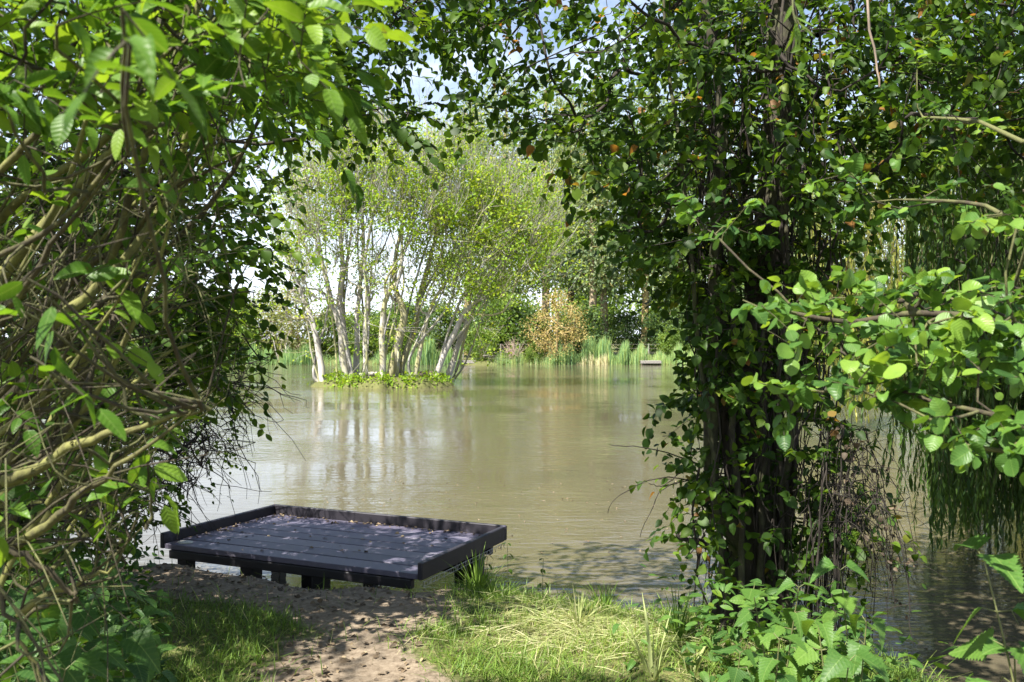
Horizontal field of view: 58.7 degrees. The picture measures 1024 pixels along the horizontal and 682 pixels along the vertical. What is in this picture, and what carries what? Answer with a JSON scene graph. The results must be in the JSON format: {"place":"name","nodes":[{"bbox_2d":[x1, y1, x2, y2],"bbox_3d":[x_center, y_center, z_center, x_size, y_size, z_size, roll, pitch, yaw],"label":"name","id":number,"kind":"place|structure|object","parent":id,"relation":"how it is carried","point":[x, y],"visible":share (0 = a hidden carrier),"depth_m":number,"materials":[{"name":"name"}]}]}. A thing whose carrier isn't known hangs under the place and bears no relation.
{"place":"outdoors","nodes":[
{"label":"outdoors","id":0,"kind":"place"},
{"bbox_2d":[0,339,911,681],"bbox_3d":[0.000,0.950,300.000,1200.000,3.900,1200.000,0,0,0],"label":"ground","id":1,"kind":"structure","parent":0,"point":[368,671],"depth_m":4.95,"materials":[{"name":"soil"}]},
{"bbox_2d":[0,630,28,681],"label":"nettle","id":2,"kind":"object","parent":1,"relation":"on","point":[24,641],"visible":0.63,"depth_m":1.98,"materials":[{"name":"green plant"}]},
{"bbox_2d":[0,579,42,668],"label":"nettle","id":3,"kind":"object","parent":1,"relation":"on","point":[15,595],"visible":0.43,"depth_m":2.57,"materials":[{"name":"green plant"}]},
{"bbox_2d":[0,653,60,681],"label":"nettle","id":4,"kind":"object","parent":1,"relation":"on","point":[28,672],"visible":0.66,"depth_m":1.88,"materials":[{"name":"green plant"}]},
{"bbox_2d":[0,553,66,681],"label":"nettle","id":5,"kind":"object","parent":1,"relation":"on","point":[61,631],"visible":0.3,"depth_m":2.31,"materials":[{"name":"green plant"}]},
{"bbox_2d":[0,598,88,681],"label":"nettle","id":6,"kind":"object","parent":1,"relation":"on","point":[49,618],"visible":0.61,"depth_m":2.09,"materials":[{"name":"green plant"}]},
{"bbox_2d":[11,586,97,660],"bbox_3d":[-1.415,1.239,2.929,0.237,0.908,0.301,0,0,28],"label":"nettle","id":7,"kind":"object","parent":1,"relation":"on","point":[89,638],"visible":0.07,"depth_m":2.90,"materials":[{"name":"green plant"}]},
{"bbox_2d":[36,558,100,678],"bbox_3d":[-1.233,1.139,2.567,0.219,1.069,0.297,0,0,-35],"label":"nettle","id":8,"kind":"object","parent":1,"relation":"on","point":[78,620],"visible":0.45,"depth_m":2.50,"materials":[{"name":"green plant"}]},
{"bbox_2d":[28,649,112,681],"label":"nettle","id":9,"kind":"object","parent":1,"relation":"on","point":[88,661],"visible":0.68,"depth_m":2.01,"materials":[{"name":"green plant"}]},
{"bbox_2d":[0,518,176,681],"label":"ground cover","id":10,"kind":"object","parent":1,"relation":"on","point":[113,625],"visible":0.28,"depth_m":4.27,"materials":[{"name":"green plant"}]},
{"bbox_2d":[56,634,126,681],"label":"nettle","id":11,"kind":"object","parent":1,"relation":"on","point":[115,656],"visible":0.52,"depth_m":2.30,"materials":[{"name":"green plant"}]},
{"bbox_2d":[65,573,122,669],"bbox_3d":[-1.450,1.250,3.132,0.225,0.905,0.303,0,0,-39],"label":"nettle","id":12,"kind":"object","parent":1,"relation":"on","point":[97,577],"visible":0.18,"depth_m":3.10,"materials":[{"name":"green plant"}]},
{"bbox_2d":[75,598,132,670],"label":"nettle","id":13,"kind":"object","parent":1,"relation":"on","point":[117,605],"visible":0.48,"depth_m":2.60,"materials":[{"name":"green plant"}]},
{"bbox_2d":[80,622,160,681],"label":"nettle","id":14,"kind":"object","parent":1,"relation":"on","point":[140,644],"visible":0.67,"depth_m":2.39,"materials":[{"name":"green plant"}]},
{"bbox_2d":[89,555,158,673],"bbox_3d":[-1.327,1.196,3.247,0.264,0.904,0.290,0,0,35],"label":"nettle","id":15,"kind":"object","parent":1,"relation":"on","point":[128,634],"visible":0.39,"depth_m":3.18,"materials":[{"name":"green plant"}]},
{"bbox_2d":[100,653,148,681],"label":"nettle","id":16,"kind":"object","parent":1,"relation":"on","point":[138,669],"visible":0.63,"depth_m":2.47,"materials":[{"name":"green plant"}]},
{"bbox_2d":[116,605,175,681],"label":"nettle","id":17,"kind":"object","parent":1,"relation":"on","point":[149,610],"visible":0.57,"depth_m":2.81,"materials":[{"name":"green plant"}]},
{"bbox_2d":[129,650,177,681],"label":"nettle","id":18,"kind":"object","parent":1,"relation":"on","point":[168,674],"visible":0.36,"depth_m":2.94,"materials":[{"name":"green plant"}]},
{"bbox_2d":[26,321,307,575],"bbox_3d":[-2.759,0.880,7.104,2.473,2.266,2.112,0,0,0],"label":"thorny bush","id":19,"kind":"object","parent":1,"relation":"on","point":[190,442],"visible":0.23,"depth_m":6.96,"materials":[{"name":"brown plant"}]},
{"bbox_2d":[0,0,420,681],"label":"lichen shrub","id":20,"kind":"object","parent":1,"relation":"on","point":[250,52],"visible":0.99,"depth_m":1.71,"materials":[{"name":"green plant"}]},
{"bbox_2d":[209,288,285,356],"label":"waterside shrub","id":21,"kind":"object","parent":1,"relation":"on","point":[237,333],"visible":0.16,"depth_m":79.05,"materials":[{"name":"green plant"}]},
{"bbox_2d":[211,341,315,364],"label":"reeds","id":22,"kind":"object","parent":1,"relation":"on","point":[289,358],"visible":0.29,"depth_m":76.90,"materials":[{"name":"plant"}]},
{"bbox_2d":[230,285,302,356],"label":"olive shrub","id":23,"kind":"object","parent":1,"relation":"on","point":[268,337],"visible":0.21,"depth_m":81.44,"materials":[{"name":"green plant"}]},
{"bbox_2d":[248,275,330,356],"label":"olive shrub","id":24,"kind":"object","parent":1,"relation":"on","point":[294,332],"visible":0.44,"depth_m":78.96,"materials":[{"name":"green plant"}]},
{"bbox_2d":[212,153,390,383],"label":"islet tree","id":25,"kind":"object","parent":1,"relation":"on","point":[318,357],"visible":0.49,"depth_m":40.10,"materials":[{"name":"green plant"}]},
{"bbox_2d":[299,304,354,358],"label":"waterside shrub","id":26,"kind":"object","parent":1,"relation":"on","point":[327,346],"visible":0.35,"depth_m":79.92,"materials":[{"name":"green plant"}]},
{"bbox_2d":[256,125,405,377],"bbox_3d":[-8.602,-4.149,40.288,6.883,11.784,7.014,0,0,20],"label":"islet tree","id":27,"kind":"object","parent":1,"relation":"on","point":[333,306],"visible":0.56,"depth_m":39.68,"materials":[{"name":"green plant"}]},
{"bbox_2d":[272,95,389,372],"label":"islet tree","id":28,"kind":"object","parent":1,"relation":"on","point":[343,284],"visible":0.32,"depth_m":40.38,"materials":[{"name":"green plant"}]},
{"bbox_2d":[160,504,506,589],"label":"fishing platform","id":29,"kind":"structure","parent":1,"relation":"on","point":[389,558],"depth_m":7.09,"materials":[{"name":"plastic"}]},
{"bbox_2d":[175,513,480,552],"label":"leaf litter","id":30,"kind":"object","parent":29,"relation":"on","point":[378,523],"visible":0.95,"depth_m":7.67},
{"bbox_2d":[329,310,379,358],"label":"waterside shrub","id":31,"kind":"object","parent":1,"relation":"on","point":[372,328],"visible":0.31,"depth_m":79.58,"materials":[{"name":"green plant"}]},
{"bbox_2d":[277,95,433,377],"bbox_3d":[-6.940,-5.032,39.668,7.185,13.538,8.345,0,0,0],"label":"islet tree","id":32,"kind":"object","parent":1,"relation":"on","point":[369,298],"visible":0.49,"depth_m":38.90,"materials":[{"name":"green plant"}]},
{"bbox_2d":[323,351,400,364],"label":"reeds","id":33,"kind":"object","parent":1,"relation":"on","point":[373,360],"visible":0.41,"depth_m":78.14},
{"bbox_2d":[290,102,446,372],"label":"islet tree","id":34,"kind":"object","parent":1,"relation":"on","point":[356,360],"visible":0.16,"depth_m":41.04,"materials":[{"name":"green plant"}]},
{"bbox_2d":[346,306,391,356],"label":"understory tree","id":35,"kind":"object","parent":1,"relation":"on","point":[377,312],"visible":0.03,"depth_m":84.17,"materials":[{"name":"green plant"}]},
{"bbox_2d":[8,563,749,681],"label":"fallen leaves","id":36,"kind":"object","parent":1,"relation":"on","point":[344,659],"visible":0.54,"depth_m":5.37,"materials":[{"name":"brown plant"}]},
{"bbox_2d":[0,0,773,621],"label":"arching tree","id":37,"kind":"object","parent":1,"relation":"on","point":[398,52],"visible":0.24,"depth_m":4.74,"materials":[{"name":"green plant"}]},
{"bbox_2d":[319,368,454,387],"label":"islet weeds","id":38,"kind":"object","parent":1,"relation":"on","point":[357,377],"visible":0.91,"depth_m":39.18,"materials":[{"name":"green plant"}]},
{"bbox_2d":[304,79,472,377],"bbox_3d":[-5.128,-5.088,39.681,6.774,13.645,7.757,0,0,0],"label":"islet tree","id":39,"kind":"object","parent":1,"relation":"on","point":[383,350],"visible":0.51,"depth_m":39.21,"materials":[{"name":"green plant"}]},
{"bbox_2d":[360,307,416,358],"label":"waterside shrub","id":40,"kind":"object","parent":1,"relation":"on","point":[373,348],"visible":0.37,"depth_m":80.50,"materials":[{"name":"green plant"}]},
{"bbox_2d":[322,115,476,375],"bbox_3d":[-5.133,-2.832,40.774,7.362,15.213,8.529,0,0,0],"label":"islet tree","id":41,"kind":"object","parent":1,"relation":"on","point":[393,366],"visible":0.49,"depth_m":39.76,"materials":[{"name":"green plant"}]},
{"bbox_2d":[376,298,431,355],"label":"understory tree","id":42,"kind":"object","parent":1,"relation":"on","point":[412,306],"visible":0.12,"depth_m":85.18,"materials":[{"name":"green plant"}]},
{"bbox_2d":[344,105,519,374],"bbox_3d":[-3.589,-4.731,41.454,8.264,13.042,8.498,0,0,0],"label":"islet tree","id":43,"kind":"object","parent":1,"relation":"on","point":[406,352],"visible":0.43,"depth_m":39.98,"materials":[{"name":"green plant"}]},
{"bbox_2d":[406,336,461,364],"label":"reeds","id":44,"kind":"object","parent":1,"relation":"on","point":[430,355],"visible":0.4,"depth_m":76.25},
{"bbox_2d":[409,297,476,355],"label":"understory tree","id":45,"kind":"object","parent":1,"relation":"on","point":[442,321],"visible":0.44,"depth_m":82.98,"materials":[{"name":"green plant"}]},
{"bbox_2d":[419,79,512,354],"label":"poplar","id":46,"kind":"object","parent":1,"relation":"on","point":[473,113],"visible":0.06,"depth_m":92.63,"materials":[{"name":"green plant"}]},
{"bbox_2d":[382,141,558,376],"bbox_3d":[-1.693,-4.069,40.240,7.795,11.586,8.129,0,0,0],"label":"islet tree","id":47,"kind":"object","parent":1,"relation":"on","point":[428,313],"visible":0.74,"depth_m":39.31,"materials":[{"name":"green plant"}]},
{"bbox_2d":[436,542,523,592],"bbox_3d":[-0.242,1.507,5.955,0.502,0.301,0.469,0,0,25],"label":"grass tuft","id":48,"kind":"object","parent":1,"relation":"on","point":[477,569],"visible":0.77,"depth_m":5.97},
{"bbox_2d":[462,323,498,360],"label":"waterside shrub","id":49,"kind":"object","parent":1,"relation":"on","point":[486,332],"visible":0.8,"depth_m":77.26,"materials":[{"name":"green plant"}]},
{"bbox_2d":[0,558,969,681],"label":"grass","id":50,"kind":"structure","parent":1,"relation":"on","point":[520,668],"depth_m":4.77,"materials":[{"name":"plant"}]},
{"bbox_2d":[452,301,518,356],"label":"understory tree","id":51,"kind":"object","parent":1,"relation":"on","point":[482,324],"visible":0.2,"depth_m":83.65,"materials":[{"name":"green plant"}]},
{"bbox_2d":[456,273,532,344],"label":"backdrop tree","id":52,"kind":"object","parent":1,"relation":"on","point":[494,299],"visible":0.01,"depth_m":118.62,"materials":[{"name":"green plant"}]},
{"bbox_2d":[398,178,594,378],"bbox_3d":[-0.584,-2.978,40.212,7.983,9.558,8.374,0,0,-24],"label":"islet tree","id":53,"kind":"object","parent":1,"relation":"on","point":[528,260],"visible":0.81,"depth_m":39.62,"materials":[{"name":"green plant"}]},
{"bbox_2d":[406,142,594,382],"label":"islet tree","id":54,"kind":"object","parent":1,"relation":"on","point":[540,188],"visible":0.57,"depth_m":40.52,"materials":[{"name":"green plant"}]},
{"bbox_2d":[444,53,557,306],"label":"poplar","id":55,"kind":"object","parent":1,"relation":"on","point":[506,114],"visible":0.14,"depth_m":88.82,"materials":[{"name":"green plant"}]},
{"bbox_2d":[473,286,553,356],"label":"waterside shrub","id":56,"kind":"object","parent":1,"relation":"on","point":[511,312],"visible":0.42,"depth_m":82.68,"materials":[{"name":"green plant"}]},
{"bbox_2d":[500,336,529,357],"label":"dead shrub","id":57,"kind":"object","parent":1,"relation":"on","point":[513,351],"visible":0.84,"depth_m":77.62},
{"bbox_2d":[487,346,558,364],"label":"reeds","id":58,"kind":"object","parent":1,"relation":"on","point":[517,360],"visible":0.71,"depth_m":77.15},
{"bbox_2d":[499,301,556,355],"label":"understory tree","id":59,"kind":"object","parent":1,"relation":"on","point":[528,314],"visible":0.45,"depth_m":82.98,"materials":[{"name":"green plant"}]},
{"bbox_2d":[522,342,544,362],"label":"waterside shrub","id":60,"kind":"object","parent":1,"relation":"on","point":[528,355],"visible":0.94,"depth_m":77.48,"materials":[{"name":"green plant"}]},
{"bbox_2d":[537,558,547,603],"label":"weed","id":61,"kind":"object","parent":1,"relation":"on","point":[539,585],"visible":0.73,"depth_m":5.73,"materials":[{"name":"green plant"}]},
{"bbox_2d":[493,61,596,355],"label":"poplar","id":62,"kind":"object","parent":1,"relation":"on","point":[559,100],"visible":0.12,"depth_m":86.80,"materials":[{"name":"green plant"}]},
{"bbox_2d":[519,287,593,361],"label":"golden shrub","id":63,"kind":"object","parent":1,"relation":"on","point":[563,332],"visible":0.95,"depth_m":77.34,"materials":[{"name":"orange plant"}]},
{"bbox_2d":[351,587,787,680],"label":"cut grass","id":64,"kind":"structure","parent":1,"relation":"on","point":[564,623],"depth_m":4.96,"materials":[{"name":"plant"}]},
{"bbox_2d":[531,88,619,324],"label":"poplar","id":65,"kind":"object","parent":1,"relation":"on","point":[570,295],"visible":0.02,"depth_m":94.82,"materials":[{"name":"green plant"}]},
{"bbox_2d":[545,583,611,627],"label":"grass tuft","id":66,"kind":"object","parent":1,"relation":"on","point":[581,610],"visible":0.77,"depth_m":5.12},
{"bbox_2d":[546,296,618,355],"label":"understory tree","id":67,"kind":"object","parent":1,"relation":"on","point":[593,314],"visible":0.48,"depth_m":82.01,"materials":[{"name":"green plant"}]},
{"bbox_2d":[537,256,631,349],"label":"backdrop tree","id":68,"kind":"object","parent":1,"relation":"on","point":[611,300],"visible":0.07,"depth_m":115.78,"materials":[{"name":"green plant"}]},
{"bbox_2d":[537,85,645,332],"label":"poplar","id":69,"kind":"object","parent":1,"relation":"on","point":[594,285],"visible":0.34,"depth_m":83.05,"materials":[{"name":"green plant"}]},
{"bbox_2d":[557,334,634,364],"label":"reeds","id":70,"kind":"object","parent":1,"relation":"on","point":[596,349],"visible":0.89,"depth_m":77.26,"materials":[{"name":"plant"}]},
{"bbox_2d":[578,580,628,610],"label":"grass tuft","id":71,"kind":"object","parent":1,"relation":"on","point":[604,599],"visible":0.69,"depth_m":5.54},
{"bbox_2d":[548,74,664,338],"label":"poplar","id":72,"kind":"object","parent":1,"relation":"on","point":[603,292],"visible":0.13,"depth_m":84.79,"materials":[{"name":"green plant"}]},
{"bbox_2d":[606,307,655,353],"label":"understory tree","id":73,"kind":"object","parent":1,"relation":"on","point":[622,329],"visible":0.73,"depth_m":85.21,"materials":[{"name":"green plant"}]},
{"bbox_2d":[610,594,678,679],"bbox_3d":[0.642,1.414,4.280,0.349,0.372,0.606,0,0,0],"label":"iris clump","id":74,"kind":"object","parent":1,"relation":"on","point":[650,659],"visible":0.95,"depth_m":4.37,"materials":[{"name":"green plant"}]},
{"bbox_2d":[596,87,706,348],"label":"poplar","id":75,"kind":"object","parent":1,"relation":"on","point":[644,299],"visible":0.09,"depth_m":84.67,"materials":[{"name":"green plant"}]},
{"bbox_2d":[619,341,694,364],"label":"reeds","id":76,"kind":"object","parent":1,"relation":"on","point":[637,355],"visible":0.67,"depth_m":76.64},
{"bbox_2d":[631,300,692,355],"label":"understory tree","id":77,"kind":"object","parent":1,"relation":"on","point":[653,318],"visible":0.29,"depth_m":83.48,"materials":[{"name":"green plant"}]},
{"bbox_2d":[616,237,707,350],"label":"backdrop tree","id":78,"kind":"object","parent":1,"relation":"on","point":[637,306],"visible":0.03,"depth_m":111.61,"materials":[{"name":"green plant"}]},
{"bbox_2d":[625,82,710,319],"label":"poplar","id":79,"kind":"object","parent":1,"relation":"on","point":[672,217],"visible":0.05,"depth_m":84.95,"materials":[{"name":"green plant"}]},
{"bbox_2d":[655,328,691,356],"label":"waterside shrub","id":80,"kind":"object","parent":1,"relation":"on","point":[669,347],"visible":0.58,"depth_m":78.71,"materials":[{"name":"green plant"}]},
{"bbox_2d":[637,582,721,639],"bbox_3d":[0.905,1.465,4.882,0.518,0.278,0.446,0,0,-31],"label":"grass tuft","id":81,"kind":"object","parent":1,"relation":"on","point":[676,625],"visible":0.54,"depth_m":4.90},
{"bbox_2d":[666,625,718,674],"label":"iris clump","id":82,"kind":"object","parent":1,"relation":"on","point":[698,660],"visible":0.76,"depth_m":4.36,"materials":[{"name":"green plant"}]},
{"bbox_2d":[664,279,743,352],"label":"understory tree","id":83,"kind":"object","parent":1,"relation":"on","point":[682,312],"visible":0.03,"depth_m":80.34,"materials":[{"name":"green plant"}]},
{"bbox_2d":[401,0,1023,633],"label":"ivy clad tree","id":84,"kind":"object","parent":1,"relation":"on","point":[741,448],"visible":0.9,"depth_m":4.86,"materials":[{"name":"green plant"}]},
{"bbox_2d":[608,444,694,535],"bbox_3d":[0.779,0.791,4.902,0.582,0.491,0.130,0,0,-27],"label":"bare whip","id":85,"kind":"object","parent":84,"relation":"attached to","point":[655,478],"visible":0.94,"depth_m":4.94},
{"bbox_2d":[717,644,755,681],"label":"nettle","id":86,"kind":"object","parent":1,"relation":"on","point":[733,674],"visible":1,"depth_m":3.14,"materials":[{"name":"green plant"}]},
{"bbox_2d":[733,582,783,681],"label":"nettle","id":87,"kind":"object","parent":1,"relation":"on","point":[745,614],"visible":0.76,"depth_m":3.43,"materials":[{"name":"green plant"}]},
{"bbox_2d":[748,627,807,681],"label":"nettle","id":88,"kind":"object","parent":1,"relation":"on","point":[766,666],"visible":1,"depth_m":2.84,"materials":[{"name":"green plant"}]},
{"bbox_2d":[760,577,824,681],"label":"nettle","id":89,"kind":"object","parent":1,"relation":"on","point":[796,616],"visible":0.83,"depth_m":3.17,"materials":[{"name":"green plant"}]},
{"bbox_2d":[612,560,973,681],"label":"ground cover","id":90,"kind":"object","parent":1,"relation":"on","point":[734,634],"visible":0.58,"depth_m":4.20,"materials":[{"name":"green plant"}]},
{"bbox_2d":[782,126,845,282],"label":"poplar","id":91,"kind":"object","parent":1,"relation":"on","point":[789,220],"visible":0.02,"depth_m":84.78,"materials":[{"name":"green plant"}]},
{"bbox_2d":[787,615,861,681],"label":"nettle","id":92,"kind":"object","parent":1,"relation":"on","point":[803,658],"visible":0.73,"depth_m":2.93,"materials":[{"name":"green plant"}]},
{"bbox_2d":[810,556,876,681],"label":"nettle","id":93,"kind":"object","parent":1,"relation":"on","point":[843,599],"visible":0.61,"depth_m":3.35,"materials":[{"name":"green plant"}]},
{"bbox_2d":[667,38,1023,485],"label":"apple tree","id":94,"kind":"object","parent":1,"relation":"on","point":[915,326],"visible":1,"depth_m":2.09,"materials":[{"name":"green plant"}]},
{"bbox_2d":[783,0,815,49],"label":"hanging sprig","id":95,"kind":"object","parent":94,"relation":"hanging from","point":[796,33],"visible":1,"depth_m":1.60,"materials":[{"name":"green plant"}]},
{"bbox_2d":[866,0,879,86],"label":"hanging vine","id":96,"kind":"object","parent":94,"relation":"hanging from","point":[870,33],"visible":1,"depth_m":2.79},
{"bbox_2d":[759,406,947,665],"bbox_3d":[1.859,1.034,4.872,1.129,1.389,0.941,0,0,-39],"label":"briar","id":97,"kind":"object","parent":1,"relation":"on","point":[816,553],"visible":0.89,"depth_m":4.69,"materials":[{"name":"brown plant"}]},
{"bbox_2d":[820,647,887,681],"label":"nettle","id":98,"kind":"object","parent":1,"relation":"on","point":[836,662],"visible":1,"depth_m":2.73,"materials":[{"name":"green plant"}]},
{"bbox_2d":[845,607,888,681],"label":"nettle","id":99,"kind":"object","parent":1,"relation":"on","point":[853,647],"visible":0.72,"depth_m":3.13,"materials":[{"name":"green plant"}]},
{"bbox_2d":[831,92,918,284],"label":"poplar","id":100,"kind":"object","parent":1,"relation":"on","point":[869,143],"visible":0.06,"depth_m":87.61,"materials":[{"name":"green plant"}]},
{"bbox_2d":[792,144,1022,425],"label":"weeping willow","id":101,"kind":"object","parent":1,"relation":"on","point":[892,262],"visible":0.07,"depth_m":19.87,"materials":[{"name":"green plant"}]},
{"bbox_2d":[833,0,1023,553],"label":"weeping willow","id":102,"kind":"object","parent":1,"relation":"on","point":[980,490],"visible":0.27,"depth_m":7.39,"materials":[{"name":"green plant"}]},
{"bbox_2d":[948,535,1023,681],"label":"nettle","id":103,"kind":"object","parent":1,"relation":"on","point":[1007,566],"visible":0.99,"depth_m":2.08,"materials":[{"name":"green plant"}]},
{"bbox_2d":[982,636,1023,681],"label":"nettle","id":104,"kind":"object","parent":1,"relation":"on","point":[990,646],"visible":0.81,"depth_m":2.08,"materials":[{"name":"green plant"}]},
{"bbox_2d":[0,0,1023,338],"label":"sky","id":105,"kind":"structure","parent":0,"point":[418,83],"materials":[{"name":"white"}]},
{"bbox_2d":[33,364,1023,681],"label":"pond water","id":106,"kind":"structure","parent":0,"point":[485,444],"depth_m":12.87,"materials":[{"name":"liquid"}]},
{"bbox_2d":[577,351,609,364],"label":"reeds","id":107,"kind":"object","parent":106,"relation":"in","point":[604,360],"visible":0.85,"depth_m":76.88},
{"bbox_2d":[283,481,1011,657],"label":"floating leaves","id":108,"kind":"object","parent":106,"relation":"on","point":[609,551],"visible":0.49,"depth_m":9.43,"materials":[{"name":"green plant"}]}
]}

